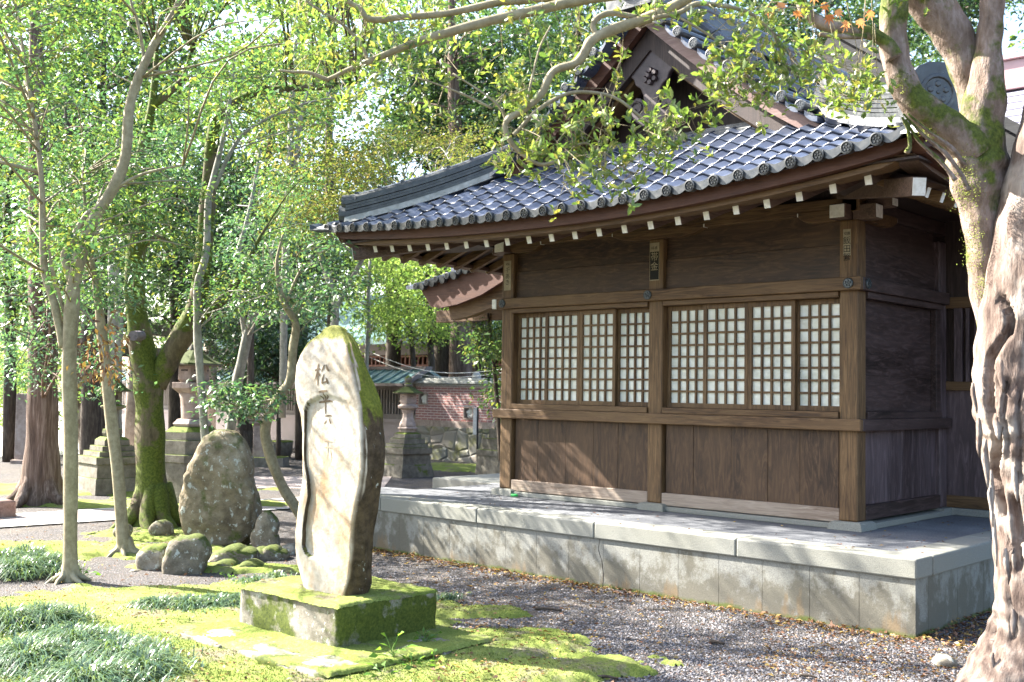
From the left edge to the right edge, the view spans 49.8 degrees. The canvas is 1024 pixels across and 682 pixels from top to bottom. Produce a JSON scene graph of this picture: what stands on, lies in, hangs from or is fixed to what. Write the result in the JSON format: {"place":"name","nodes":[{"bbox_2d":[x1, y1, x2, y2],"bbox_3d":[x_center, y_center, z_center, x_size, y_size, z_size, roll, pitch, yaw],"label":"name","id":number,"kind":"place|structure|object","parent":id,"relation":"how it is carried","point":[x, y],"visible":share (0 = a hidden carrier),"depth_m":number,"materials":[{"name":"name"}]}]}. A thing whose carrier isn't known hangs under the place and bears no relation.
{"place":"outdoors","nodes":[
{"label":"outdoors","id":0,"kind":"place"},
{"bbox_2d":[0,402,123,455],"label":"yard","id":1,"kind":"structure","parent":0,"point":[61,437],"depth_m":33.63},
{"bbox_2d":[167,151,363,425],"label":"tree","id":2,"kind":"object","parent":1,"relation":"on","point":[226,197],"visible":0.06,"depth_m":28.96,"materials":[{"name":"green plant"}]},
{"bbox_2d":[0,0,1023,377],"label":"woods","id":3,"kind":"object","parent":1,"relation":"on","point":[396,84],"visible":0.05,"depth_m":50.81,"materials":[{"name":"green plant"}]},
{"bbox_2d":[0,498,299,525],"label":"path","id":4,"kind":"structure","parent":0,"point":[22,519],"depth_m":12.85,"materials":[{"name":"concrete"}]},
{"bbox_2d":[254,476,390,487],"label":"path","id":5,"kind":"structure","parent":0,"point":[269,482],"depth_m":18.24,"materials":[{"name":"grey stone"}]},
{"bbox_2d":[228,29,410,417],"bbox_3d":[-3.204,-2.135,18.448,3.053,6.822,4.278,1,-3,-6],"label":"tree","id":6,"kind":"object","parent":5,"relation":"on","point":[284,334],"visible":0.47,"depth_m":17.95,"materials":[{"name":"green plant"}]},
{"bbox_2d":[240,111,502,325],"bbox_3d":[-2.259,-1.581,18.808,4.923,5.808,6.634,1,-3,-2],"label":"maple tree","id":7,"kind":"object","parent":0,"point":[453,160],"visible":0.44,"depth_m":18.16,"materials":[{"name":"green plant"}]},
{"bbox_2d":[0,391,991,681],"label":"ground","id":8,"kind":"structure","parent":0,"point":[106,575],"depth_m":8.17,"materials":[{"name":"grey gravel"}]},
{"bbox_2d":[0,498,15,517],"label":"stone block","id":9,"kind":"structure","parent":8,"relation":"on","point":[7,507],"depth_m":12.77,"materials":[{"name":"pink stone"}]},
{"bbox_2d":[10,393,26,463],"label":"stone pillar","id":10,"kind":"structure","parent":8,"relation":"on","point":[20,432],"depth_m":21.58,"materials":[{"name":"grey stone"}]},
{"bbox_2d":[0,339,80,432],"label":"tree","id":11,"kind":"object","parent":8,"relation":"on","point":[18,391],"visible":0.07,"depth_m":24.50,"materials":[{"name":"green plant"}]},
{"bbox_2d":[0,542,103,581],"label":"mondo grass","id":12,"kind":"structure","parent":8,"relation":"on","point":[28,561],"depth_m":8.98,"materials":[{"name":"green plant"}]},
{"bbox_2d":[0,122,106,461],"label":"tree","id":13,"kind":"object","parent":8,"relation":"on","point":[8,424],"visible":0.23,"depth_m":21.89,"materials":[{"name":"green plant"}]},
{"bbox_2d":[14,139,96,445],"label":"tree","id":14,"kind":"object","parent":8,"relation":"on","point":[79,389],"visible":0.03,"depth_m":25.89,"materials":[{"name":"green plant"}]},
{"bbox_2d":[0,2,156,507],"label":"tree","id":15,"kind":"object","parent":8,"relation":"on","point":[40,483],"visible":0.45,"depth_m":14.05,"materials":[{"name":"green plant"}]},
{"bbox_2d":[78,562,100,575],"bbox_3d":[-3.425,1.837,8.833,0.274,0.140,0.182,-2,-4,43],"label":"weed plant","id":16,"kind":"object","parent":8,"relation":"on","point":[96,572],"visible":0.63,"depth_m":8.84,"materials":[{"name":"green plant"}]},
{"bbox_2d":[6,86,176,465],"bbox_3d":[-8.007,-1.341,20.973,3.223,7.361,5.446,2,-3,-19],"label":"tree","id":17,"kind":"object","parent":8,"relation":"on","point":[90,422],"visible":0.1,"depth_m":19.88,"materials":[{"name":"green plant"}]},
{"bbox_2d":[78,367,135,495],"bbox_3d":[-5.807,1.284,16.042,0.758,1.829,0.758,3,-4,-42],"label":"stone lantern","id":18,"kind":"object","parent":8,"relation":"on","point":[94,474],"visible":0.49,"depth_m":15.80,"materials":[{"name":"grey stone"}]},
{"bbox_2d":[16,111,216,556],"bbox_3d":[-3.776,-0.152,10.610,1.784,4.302,2.985,2,-3,-28],"label":"tree","id":19,"kind":"object","parent":8,"relation":"on","point":[125,544],"visible":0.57,"depth_m":10.13,"materials":[{"name":"green plant"}]},
{"bbox_2d":[0,0,237,435],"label":"tree","id":20,"kind":"object","parent":8,"relation":"on","point":[75,78],"visible":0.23,"depth_m":23.00,"materials":[{"name":"green plant"}]},
{"bbox_2d":[112,523,132,537],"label":"field stone","id":21,"kind":"object","parent":8,"relation":"on","point":[130,529],"visible":0.31,"depth_m":10.97,"materials":[{"name":"grey stone"}]},
{"bbox_2d":[63,88,221,436],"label":"tree","id":22,"kind":"object","parent":8,"relation":"on","point":[117,323],"visible":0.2,"depth_m":18.91,"materials":[{"name":"green plant"}]},
{"bbox_2d":[0,497,299,526],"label":"path kerb","id":23,"kind":"structure","parent":8,"relation":"on","point":[103,519],"depth_m":13.10,"materials":[{"name":"grey stone"}]},
{"bbox_2d":[135,543,167,569],"bbox_3d":[-3.067,1.879,9.446,0.275,0.285,0.315,1,-3,0],"label":"field stone","id":24,"kind":"object","parent":8,"relation":"on","point":[150,556],"visible":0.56,"depth_m":9.31,"materials":[{"name":"grey stone"}]},
{"bbox_2d":[79,313,233,449],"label":"torii gate","id":25,"kind":"structure","parent":8,"relation":"on","point":[129,428],"depth_m":26.42,"materials":[{"name":"stone"}]},
{"bbox_2d":[148,519,173,535],"bbox_3d":[-3.596,1.933,11.321,0.235,0.195,0.273,1,-3,-2],"label":"field stone","id":26,"kind":"object","parent":8,"relation":"on","point":[164,527],"visible":0.84,"depth_m":11.22,"materials":[{"name":"grey stone"}]},
{"bbox_2d":[0,0,354,584],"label":"tree","id":27,"kind":"object","parent":8,"relation":"on","point":[88,224],"visible":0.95,"depth_m":8.82,"materials":[{"name":"green plant"}]},
{"bbox_2d":[66,308,132,393],"bbox_3d":[-3.357,0.075,8.975,0.493,0.723,1.204,2,-3,-22],"label":"withered branch","id":28,"kind":"object","parent":27,"relation":"attached to","point":[103,369],"visible":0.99,"depth_m":8.82,"materials":[{"name":"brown plant"}]},
{"bbox_2d":[162,533,211,574],"bbox_3d":[-2.725,1.820,9.253,0.386,0.405,0.312,1,-3,-1],"label":"field stone","id":29,"kind":"object","parent":8,"relation":"on","point":[190,554],"visible":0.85,"depth_m":9.12,"materials":[{"name":"grey stone"}]},
{"bbox_2d":[99,144,277,428],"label":"tree","id":30,"kind":"object","parent":8,"relation":"on","point":[174,408],"visible":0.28,"depth_m":25.01,"materials":[{"name":"green plant"}]},
{"bbox_2d":[165,342,222,503],"bbox_3d":[-4.269,1.073,14.751,0.884,2.180,0.902,-2,-4,43],"label":"stone lantern","id":31,"kind":"object","parent":8,"relation":"on","point":[183,438],"visible":0.59,"depth_m":14.50,"materials":[{"name":"grey stone"}]},
{"bbox_2d":[179,429,261,545],"bbox_3d":[-2.845,1.458,10.786,0.795,1.183,0.430,1,-3,3],"label":"standing rock","id":32,"kind":"object","parent":8,"relation":"on","point":[219,501],"visible":0.91,"depth_m":10.62,"materials":[{"name":"grey stone"}]},
{"bbox_2d":[220,572,235,579],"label":"weed plant","id":33,"kind":"object","parent":8,"relation":"on","point":[230,576],"visible":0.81,"depth_m":8.86,"materials":[{"name":"green plant"}]},
{"bbox_2d":[208,543,258,561],"bbox_3d":[-2.501,1.953,9.896,0.452,0.266,0.422,1,-3,0],"label":"field stone","id":34,"kind":"object","parent":8,"relation":"on","point":[241,552],"visible":0.51,"depth_m":9.75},
{"bbox_2d":[0,462,475,534],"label":"moss ground cover","id":35,"kind":"object","parent":8,"relation":"on","point":[6,489],"visible":0.23,"depth_m":15.54,"materials":[{"name":"green plant"}]},
{"bbox_2d":[214,558,263,566],"bbox_3d":[-2.361,2.019,9.449,0.539,0.305,0.307,1,-3,2],"label":"field stone","id":36,"kind":"object","parent":8,"relation":"on","point":[252,562],"visible":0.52,"depth_m":9.37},
{"bbox_2d":[85,0,415,528],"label":"tree","id":37,"kind":"object","parent":8,"relation":"on","point":[153,499],"visible":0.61,"depth_m":11.94,"materials":[{"name":"green plant"}]},
{"bbox_2d":[175,128,336,454],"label":"tree","id":38,"kind":"object","parent":8,"relation":"on","point":[245,431],"visible":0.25,"depth_m":23.66,"materials":[{"name":"green plant"}]},
{"bbox_2d":[250,510,279,547],"bbox_3d":[-2.347,1.808,10.501,0.276,0.396,0.209,1,-3,0],"label":"standing rock","id":39,"kind":"object","parent":8,"relation":"on","point":[265,530],"visible":0.87,"depth_m":10.41,"materials":[{"name":"stone"}]},
{"bbox_2d":[208,314,322,455],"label":"tree","id":40,"kind":"object","parent":8,"relation":"on","point":[273,352],"visible":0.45,"depth_m":22.01,"materials":[{"name":"green plant"}]},
{"bbox_2d":[246,416,288,466],"bbox_3d":[-4.867,2.006,21.927,0.781,1.015,0.600,1,-3,0],"label":"stone pedestal","id":41,"kind":"object","parent":8,"relation":"on","point":[259,457],"visible":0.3,"depth_m":21.81,"materials":[{"name":"grey stone"}]},
{"bbox_2d":[175,143,359,429],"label":"tree","id":42,"kind":"object","parent":8,"relation":"on","point":[247,329],"visible":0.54,"depth_m":15.35,"materials":[{"name":"green plant"}]},
{"bbox_2d":[257,544,289,560],"bbox_3d":[-2.214,1.965,10.054,0.372,0.219,0.322,1,-3,-3],"label":"field stone","id":43,"kind":"object","parent":8,"relation":"on","point":[274,552],"visible":0.52,"depth_m":9.93,"materials":[{"name":"grey stone"}]},
{"bbox_2d":[188,4,360,417],"bbox_3d":[-4.523,-2.746,20.945,3.384,8.357,5.510,1,-3,-10],"label":"tree","id":44,"kind":"object","parent":8,"relation":"on","point":[250,368],"visible":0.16,"depth_m":19.98,"materials":[{"name":"green plant"}]},
{"bbox_2d":[122,366,441,447],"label":"roofed wall","id":45,"kind":"structure","parent":8,"relation":"on","point":[388,381],"depth_m":26.35,"materials":[{"name":"paint"}]},
{"bbox_2d":[272,440,292,457],"bbox_3d":[-5.151,2.412,24.657,0.525,0.385,0.517,-2,-4,43],"label":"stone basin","id":46,"kind":"object","parent":8,"relation":"on","point":[286,447],"visible":0.58,"depth_m":24.47,"materials":[{"name":"grey stone"}]},
{"bbox_2d":[186,229,382,519],"bbox_3d":[-2.260,0.439,11.461,1.835,3.188,2.274,1,-3,4],"label":"tree","id":47,"kind":"object","parent":8,"relation":"on","point":[276,398],"visible":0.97,"depth_m":11.28,"materials":[{"name":"green plant"}]},
{"bbox_2d":[282,543,295,554],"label":"field stone","id":48,"kind":"object","parent":8,"relation":"on","point":[290,548],"visible":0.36,"depth_m":10.32,"materials":[{"name":"grey stone"}]},
{"bbox_2d":[240,189,357,459],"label":"tree","id":49,"kind":"object","parent":8,"relation":"on","point":[298,439],"visible":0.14,"depth_m":23.87,"materials":[{"name":"green plant"}]},
{"bbox_2d":[215,0,410,324],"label":"tree","id":50,"kind":"object","parent":8,"relation":"on","point":[332,182],"visible":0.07,"depth_m":26.92,"materials":[{"name":"green plant"}]},
{"bbox_2d":[174,325,496,679],"bbox_3d":[-1.068,0.906,6.772,1.546,2.010,1.323,-2,-4,43],"label":"stone monument","id":51,"kind":"object","parent":8,"relation":"on","point":[335,608],"visible":0.99,"depth_m":6.65,"materials":[{"name":"beige stone"}]},
{"bbox_2d":[369,631,416,657],"bbox_3d":[-0.632,1.687,6.172,0.224,0.159,0.317,0,-3,23],"label":"weed plant","id":52,"kind":"object","parent":51,"relation":"on","point":[373,655],"visible":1,"depth_m":6.14,"materials":[{"name":"green plant"}]},
{"bbox_2d":[414,626,441,641],"bbox_3d":[-0.497,1.735,6.532,0.178,0.101,0.161,0,-3,16],"label":"weed plant","id":53,"kind":"object","parent":51,"relation":"on","point":[427,639],"visible":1,"depth_m":6.51,"materials":[{"name":"green plant"}]},
{"bbox_2d":[0,527,683,681],"bbox_3d":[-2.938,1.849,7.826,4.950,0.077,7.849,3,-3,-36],"label":"moss ground cover","id":54,"kind":"object","parent":8,"relation":"on","point":[626,666],"visible":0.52,"depth_m":6.80,"materials":[{"name":"green plant"}]},
{"bbox_2d":[0,598,212,681],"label":"mondo grass","id":55,"kind":"structure","parent":54,"relation":"on","point":[65,651],"depth_m":5.99,"materials":[{"name":"green plant"}]},
{"bbox_2d":[118,591,240,614],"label":"mondo grass","id":56,"kind":"structure","parent":54,"relation":"on","point":[187,601],"depth_m":7.58,"materials":[{"name":"green plant"}]},
{"bbox_2d":[223,569,297,583],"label":"mondo grass","id":57,"kind":"structure","parent":54,"relation":"on","point":[255,577],"depth_m":8.74,"materials":[{"name":"green plant"}]},
{"bbox_2d":[148,18,385,439],"bbox_3d":[-2.576,-0.905,11.418,2.451,4.962,2.570,1,-3,-1],"label":"tree","id":58,"kind":"object","parent":54,"relation":"on","point":[197,314],"visible":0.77,"depth_m":11.46,"materials":[{"name":"green plant"}]},
{"bbox_2d":[188,293,501,377],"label":"wooden hall","id":59,"kind":"structure","parent":8,"relation":"on","point":[421,360],"depth_m":38.33,"materials":[{"name":"brown wood"}]},
{"bbox_2d":[217,355,501,377],"bbox_3d":[-4.163,1.218,37.976,22.000,1.420,0.095,-2,-4,43],"label":"lattice window","id":60,"kind":"structure","parent":59,"relation":"in","point":[376,357],"depth_m":37.49,"materials":[{"name":"brown wood"}]},
{"bbox_2d":[293,246,428,371],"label":"tree","id":61,"kind":"object","parent":8,"relation":"on","point":[369,304],"visible":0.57,"depth_m":23.88,"materials":[{"name":"green plant"}]},
{"bbox_2d":[370,357,487,377],"bbox_3d":[-1.675,0.532,22.998,0.011,0.466,5.044,3,-3,-38],"label":"wire","id":62,"kind":"object","parent":61,"relation":"attached to","point":[428,375],"visible":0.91,"depth_m":23.02,"materials":[{"name":"white paint"}]},
{"bbox_2d":[371,352,497,372],"bbox_3d":[-1.675,0.425,22.999,0.011,0.509,5.042,3,-3,-38],"label":"wire","id":63,"kind":"object","parent":61,"relation":"attached to","point":[426,370],"visible":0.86,"depth_m":23.19,"materials":[{"name":"white paint"}]},
{"bbox_2d":[363,661,411,676],"bbox_3d":[-0.673,1.762,5.864,0.220,0.099,0.241,0,-3,14],"label":"weed plant","id":64,"kind":"object","parent":8,"relation":"on","point":[407,667],"visible":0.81,"depth_m":5.90,"materials":[{"name":"green plant"}]},
{"bbox_2d":[344,255,463,365],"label":"tree","id":65,"kind":"object","parent":8,"relation":"on","point":[412,349],"visible":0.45,"depth_m":26.53,"materials":[{"name":"green plant"}]},
{"bbox_2d":[314,239,501,366],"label":"tree","id":66,"kind":"object","parent":8,"relation":"on","point":[392,354],"visible":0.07,"depth_m":35.59,"materials":[{"name":"green plant"}]},
{"bbox_2d":[383,375,433,477],"bbox_3d":[-1.882,1.526,19.892,0.718,1.818,0.718,3,-3,-41],"label":"stone lantern","id":67,"kind":"object","parent":8,"relation":"on","point":[408,451],"visible":0.94,"depth_m":19.72,"materials":[{"name":"grey stone"}]},
{"bbox_2d":[391,653,436,666],"bbox_3d":[-0.541,1.772,6.073,0.249,0.103,0.198,-2,-4,43],"label":"weed plant","id":68,"kind":"object","parent":8,"relation":"on","point":[418,662],"visible":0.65,"depth_m":6.06,"materials":[{"name":"green plant"}]},
{"bbox_2d":[379,258,479,371],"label":"tree","id":69,"kind":"object","parent":8,"relation":"on","point":[431,337],"visible":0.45,"depth_m":25.42,"materials":[{"name":"green plant"}]},
{"bbox_2d":[420,649,443,662],"bbox_3d":[-0.463,1.787,6.209,0.128,0.088,0.112,2,-3,-22],"label":"weed plant","id":70,"kind":"object","parent":8,"relation":"on","point":[435,650],"visible":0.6,"depth_m":6.21,"materials":[{"name":"green plant"}]},
{"bbox_2d":[412,372,500,462],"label":"brick wall","id":71,"kind":"structure","parent":8,"relation":"on","point":[444,424],"depth_m":24.47,"materials":[{"name":"brick"}]},
{"bbox_2d":[346,0,575,384],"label":"cedar tree","id":72,"kind":"object","parent":8,"relation":"on","point":[458,367],"visible":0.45,"depth_m":29.76,"materials":[{"name":"green plant"}]},
{"bbox_2d":[341,4,580,377],"bbox_3d":[-1.535,-4.036,33.691,7.693,14.088,7.907,1,-3,-7],"label":"tree","id":73,"kind":"object","parent":8,"relation":"on","point":[441,354],"visible":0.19,"depth_m":32.20,"materials":[{"name":"green plant"}]},
{"bbox_2d":[433,473,499,487],"bbox_3d":[1.113,2.278,17.116,4.000,0.190,2.680,-2,-4,43],"label":"stone step","id":74,"kind":"object","parent":8,"relation":"on","point":[455,481],"visible":0.14,"depth_m":17.30,"materials":[{"name":"stone"}]},
{"bbox_2d":[455,405,478,461],"bbox_3d":[-0.783,1.853,20.763,0.395,1.276,0.519,-2,-4,43],"label":"sign post","id":75,"kind":"object","parent":8,"relation":"on","point":[475,420],"visible":0.73,"depth_m":20.68,"materials":[{"name":"black metal"}]},
{"bbox_2d":[456,313,501,460],"bbox_3d":[-0.298,0.573,15.233,0.961,2.202,1.929,1,-3,0],"label":"shrub","id":76,"kind":"object","parent":8,"relation":"on","point":[492,346],"visible":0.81,"depth_m":15.28,"materials":[{"name":"green plant"}]},
{"bbox_2d":[431,113,532,384],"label":"tree","id":77,"kind":"object","parent":8,"relation":"on","point":[476,368],"visible":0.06,"depth_m":31.66,"materials":[{"name":"green plant"}]},
{"bbox_2d":[475,399,500,474],"bbox_3d":[-0.077,1.720,20.537,0.857,1.543,0.857,3,-3,-41],"label":"stone lantern","id":78,"kind":"object","parent":8,"relation":"on","point":[487,462],"visible":0.23,"depth_m":20.37,"materials":[{"name":"grey stone"}]},
{"bbox_2d":[1,522,991,681],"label":"fallen leaves","id":79,"kind":"object","parent":8,"relation":"on","point":[655,661],"visible":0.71,"depth_m":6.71,"materials":[{"name":"brown plant"}]},
{"bbox_2d":[513,2,625,117],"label":"tree","id":80,"kind":"object","parent":8,"relation":"on","point":[565,14],"visible":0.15,"depth_m":35.45,"materials":[{"name":"green plant"}]},
{"bbox_2d":[597,675,617,679],"bbox_3d":[0.514,1.814,5.957,0.122,0.024,0.023,0,-3,19],"label":"stick","id":81,"kind":"object","parent":8,"relation":"on","point":[607,676],"visible":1,"depth_m":5.95,"materials":[{"name":"brown wood"}]},
{"bbox_2d":[271,0,1023,681],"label":"old tree","id":82,"kind":"object","parent":8,"relation":"on","point":[981,166],"visible":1,"depth_m":5.60,"materials":[{"name":"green plant"}]},
{"bbox_2d":[767,0,874,30],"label":"maple sprig","id":83,"kind":"object","parent":82,"relation":"attached to","point":[824,6],"visible":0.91,"depth_m":5.19,"materials":[{"name":"orange plant"}]},
{"bbox_2d":[374,561,990,681],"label":"gravel pebbles","id":84,"kind":"object","parent":8,"relation":"on","point":[824,675],"visible":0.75,"depth_m":6.83,"materials":[{"name":"grey gravel"}]},
{"bbox_2d":[436,591,465,601],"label":"mondo grass","id":85,"kind":"structure","parent":84,"relation":"on","point":[446,596],"depth_m":8.04,"materials":[{"name":"green plant"}]},
{"bbox_2d":[535,607,561,611],"bbox_3d":[0.258,1.897,7.808,0.195,0.027,0.021,0,-3,19],"label":"stick","id":86,"kind":"object","parent":84,"relation":"on","point":[544,608],"visible":1,"depth_m":7.81,"materials":[{"name":"wood"}]},
{"bbox_2d":[709,640,724,644],"bbox_3d":[1.268,1.867,6.832,0.101,0.028,0.020,-1,-3,35],"label":"stick","id":87,"kind":"object","parent":84,"relation":"on","point":[717,642],"visible":0.99,"depth_m":6.83,"materials":[{"name":"wood"}]},
{"bbox_2d":[799,673,816,677],"bbox_3d":[1.623,1.835,6.049,0.096,0.023,0.023,0,-3,27],"label":"stick","id":88,"kind":"object","parent":84,"relation":"on","point":[806,675],"visible":1,"depth_m":6.04,"materials":[{"name":"beige wood"}]},
{"bbox_2d":[932,653,957,667],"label":"pebble stone","id":89,"kind":"object","parent":84,"relation":"on","point":[946,660],"visible":0.92,"depth_m":6.37,"materials":[{"name":"white stone"}]},
{"bbox_2d":[373,483,994,638],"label":"stone platform","id":90,"kind":"structure","parent":8,"relation":"on","point":[805,573],"depth_m":8.35,"materials":[{"name":"stone"}]},
{"bbox_2d":[309,0,989,531],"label":"shrine hall","id":91,"kind":"structure","parent":90,"relation":"on","point":[777,324],"depth_m":9.66,"materials":[{"name":"brown wood"}]},
{"bbox_2d":[408,492,991,552],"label":"fallen leaves","id":92,"kind":"object","parent":90,"relation":"on","point":[781,525],"visible":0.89,"depth_m":8.55,"materials":[{"name":"brown plant"}]},
{"bbox_2d":[702,0,939,62],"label":"tree","id":93,"kind":"object","parent":8,"relation":"on","point":[818,10],"visible":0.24,"depth_m":32.45,"materials":[{"name":"green plant"}]},
{"bbox_2d":[876,0,1023,66],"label":"tree","id":94,"kind":"object","parent":8,"relation":"on","point":[971,8],"visible":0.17,"depth_m":37.95,"materials":[{"name":"green plant"}]},
{"bbox_2d":[0,0,1023,390],"label":"sky","id":95,"kind":"structure","parent":0,"point":[1012,27],"materials":[{"name":"white"}]},
{"bbox_2d":[817,38,1023,157],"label":"building","id":96,"kind":"structure","parent":0,"point":[1014,72],"depth_m":15.14,"materials":[{"name":"white metal"}]}
]}

